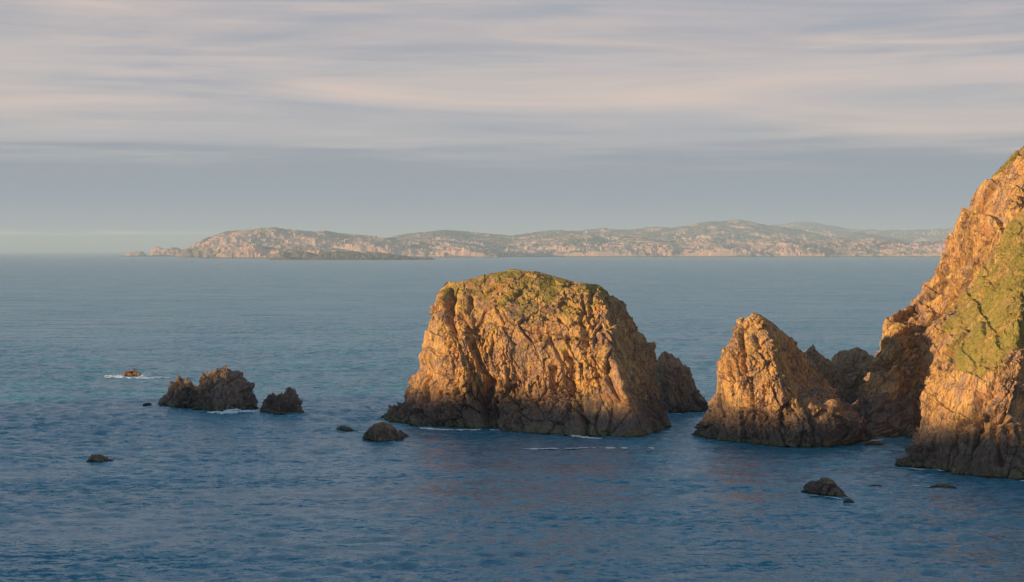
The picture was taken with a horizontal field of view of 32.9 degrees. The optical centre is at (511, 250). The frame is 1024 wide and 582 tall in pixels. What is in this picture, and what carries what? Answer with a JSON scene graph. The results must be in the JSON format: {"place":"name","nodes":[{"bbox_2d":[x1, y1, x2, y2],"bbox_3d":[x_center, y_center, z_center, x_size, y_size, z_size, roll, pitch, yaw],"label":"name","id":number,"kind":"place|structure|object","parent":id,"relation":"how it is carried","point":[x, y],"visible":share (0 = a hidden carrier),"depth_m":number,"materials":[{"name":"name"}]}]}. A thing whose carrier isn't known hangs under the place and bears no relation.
{"place":"outdoors","nodes":[
{"label":"outdoors","id":0,"kind":"place"},
{"bbox_2d":[180,227,503,257],"bbox_3d":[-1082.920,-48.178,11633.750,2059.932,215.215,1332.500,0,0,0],"label":"hills","id":1,"kind":"structure","parent":0,"point":[275,237],"depth_m":11145.40,"materials":[{"name":"grey stone"}]},
{"bbox_2d":[0,252,1023,581],"bbox_3d":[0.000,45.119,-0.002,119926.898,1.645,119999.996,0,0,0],"label":"sea water","id":2,"kind":"structure","parent":0,"point":[192,494],"depth_m":371.21,"materials":[{"name":"blue liquid"}]},
{"bbox_2d":[86,454,113,461],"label":"sea rock","id":3,"kind":"object","parent":2,"relation":"in","point":[97,458],"visible":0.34,"depth_m":369.55,"materials":[{"name":"grey stone"}]},
{"bbox_2d":[123,369,140,376],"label":"sea rock","id":4,"kind":"object","parent":2,"relation":"in","point":[132,373],"visible":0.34,"depth_m":619.08,"materials":[{"name":"brown stone"}]},
{"bbox_2d":[121,251,147,256],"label":"islet","id":5,"kind":"object","parent":2,"relation":"in","point":[137,254],"visible":0.94,"depth_m":12635.75,"materials":[{"name":"grey stone"}]},
{"bbox_2d":[147,247,181,256],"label":"islet","id":6,"kind":"object","parent":2,"relation":"in","point":[164,252],"visible":0.84,"depth_m":12838.65,"materials":[{"name":"grey stone"}]},
{"bbox_2d":[158,365,258,410],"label":"sea rock","id":7,"kind":"object","parent":2,"relation":"in","point":[224,387],"visible":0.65,"depth_m":493.07,"materials":[{"name":"brown stone"}]},
{"bbox_2d":[259,387,304,414],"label":"sea rock","id":8,"kind":"object","parent":2,"relation":"in","point":[288,400],"visible":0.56,"depth_m":479.58,"materials":[{"name":"stone"}]},
{"bbox_2d":[200,243,374,257],"bbox_3d":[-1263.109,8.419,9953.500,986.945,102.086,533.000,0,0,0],"label":"islet","id":9,"kind":"object","parent":2,"relation":"in","point":[254,250],"visible":0.59,"depth_m":9763.98,"materials":[{"name":"grey stone"}]},
{"bbox_2d":[336,426,357,431],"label":"sea rock","id":10,"kind":"object","parent":2,"relation":"in","point":[346,429],"visible":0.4,"depth_m":431.82,"materials":[{"name":"stone"}]},
{"bbox_2d":[268,250,434,259],"bbox_3d":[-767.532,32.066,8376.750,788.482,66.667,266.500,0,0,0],"label":"reef","id":11,"kind":"object","parent":2,"relation":"in","point":[333,255],"visible":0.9,"depth_m":8297.00},
{"bbox_2d":[362,422,408,441],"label":"sea rock","id":12,"kind":"object","parent":2,"relation":"in","point":[380,432],"visible":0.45,"depth_m":410.39,"materials":[{"name":"grey stone"}]},
{"bbox_2d":[380,269,670,436],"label":"sea stack","id":13,"kind":"object","parent":2,"relation":"in","point":[511,365],"visible":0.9,"depth_m":438.43,"materials":[{"name":"brown stone"}]},
{"bbox_2d":[439,269,615,314],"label":"grass","id":14,"kind":"structure","parent":13,"relation":"on","point":[602,291],"depth_m":450.47,"materials":[{"name":"green plant"}]},
{"bbox_2d":[105,373,1023,498],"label":"sea foam","id":15,"kind":"object","parent":2,"relation":"on","point":[143,375],"visible":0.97,"depth_m":478.46,"materials":[{"name":"white"}]},
{"bbox_2d":[655,351,708,412],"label":"sea rock","id":16,"kind":"object","parent":2,"relation":"in","point":[679,391],"visible":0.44,"depth_m":485.90,"materials":[{"name":"stone"}]},
{"bbox_2d":[691,312,876,447],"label":"sea stack","id":17,"kind":"object","parent":2,"relation":"in","point":[774,388],"visible":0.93,"depth_m":404.35,"materials":[{"name":"brown stone"}]},
{"bbox_2d":[801,477,847,496],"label":"sea rock","id":18,"kind":"object","parent":2,"relation":"in","point":[826,486],"visible":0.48,"depth_m":319.84,"materials":[{"name":"grey stone"}]},
{"bbox_2d":[804,344,851,404],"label":"sea rock","id":19,"kind":"object","parent":2,"relation":"in","point":[827,369],"visible":0.23,"depth_m":496.05,"materials":[{"name":"stone"}]},
{"bbox_2d":[843,498,853,502],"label":"sea rock","id":20,"kind":"object","parent":2,"relation":"in","point":[847,500],"visible":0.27,"depth_m":309.15,"materials":[{"name":"stone"}]},
{"bbox_2d":[831,347,874,403],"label":"sea rock","id":21,"kind":"object","parent":2,"relation":"in","point":[852,365],"visible":0.21,"depth_m":512.47,"materials":[{"name":"stone"}]},
{"bbox_2d":[865,441,885,445],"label":"sea rock","id":22,"kind":"object","parent":2,"relation":"in","point":[875,443],"visible":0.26,"depth_m":402.35,"materials":[{"name":"grey stone"}]},
{"bbox_2d":[895,455,923,468],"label":"sea rock","id":23,"kind":"object","parent":2,"relation":"in","point":[904,461],"visible":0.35,"depth_m":361.47,"materials":[{"name":"grey stone"}]},
{"bbox_2d":[929,483,956,488],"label":"sea rock","id":24,"kind":"object","parent":2,"relation":"in","point":[945,485],"visible":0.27,"depth_m":329.01,"materials":[{"name":"grey stone"}]},
{"bbox_2d":[949,468,980,476],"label":"sea rock","id":25,"kind":"object","parent":2,"relation":"in","point":[954,471],"visible":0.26,"depth_m":347.39,"materials":[{"name":"grey stone"}]},
{"bbox_2d":[0,0,1023,251],"label":"sky","id":26,"kind":"structure","parent":0,"point":[126,125],"materials":[{"name":"grey"}]},
{"bbox_2d":[388,230,668,241],"bbox_3d":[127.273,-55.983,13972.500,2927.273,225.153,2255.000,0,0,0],"label":"hills","id":27,"kind":"structure","parent":0,"point":[452,235],"depth_m":13629.11,"materials":[{"name":"grey stone"}]},
{"bbox_2d":[516,219,859,241],"bbox_3d":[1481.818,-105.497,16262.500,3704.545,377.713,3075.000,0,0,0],"label":"hills","id":28,"kind":"structure","parent":0,"point":[739,230],"depth_m":15720.03,"materials":[{"name":"grey stone"}]},
{"bbox_2d":[459,233,945,256],"bbox_3d":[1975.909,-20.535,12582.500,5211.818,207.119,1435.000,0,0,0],"label":"hills","id":29,"kind":"structure","parent":0,"point":[583,245],"depth_m":12158.43,"materials":[{"name":"grey stone"}]},
{"bbox_2d":[769,221,953,241],"bbox_3d":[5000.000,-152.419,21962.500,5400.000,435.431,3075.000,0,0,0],"label":"hills","id":30,"kind":"structure","parent":0,"point":[906,235],"depth_m":21582.68,"materials":[{"name":"grey stone"}]},
{"bbox_2d":[833,232,908,242],"bbox_3d":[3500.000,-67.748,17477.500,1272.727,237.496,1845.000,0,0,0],"label":"hills","id":31,"kind":"structure","parent":0,"point":[855,235],"depth_m":17289.78,"materials":[{"name":"grey stone"}]},
{"bbox_2d":[852,148,1023,437],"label":"cliff","id":32,"kind":"structure","parent":0,"point":[888,393],"depth_m":439.33,"materials":[{"name":"brown stone"}]},
{"bbox_2d":[905,207,1023,479],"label":"cliff","id":33,"kind":"structure","parent":0,"point":[971,421],"depth_m":357.95,"materials":[{"name":"brown stone"}]},
{"bbox_2d":[941,146,1023,373],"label":"grass","id":34,"kind":"structure","parent":33,"relation":"on","point":[1010,159],"depth_m":390.07,"materials":[{"name":"green plant"}]}
]}

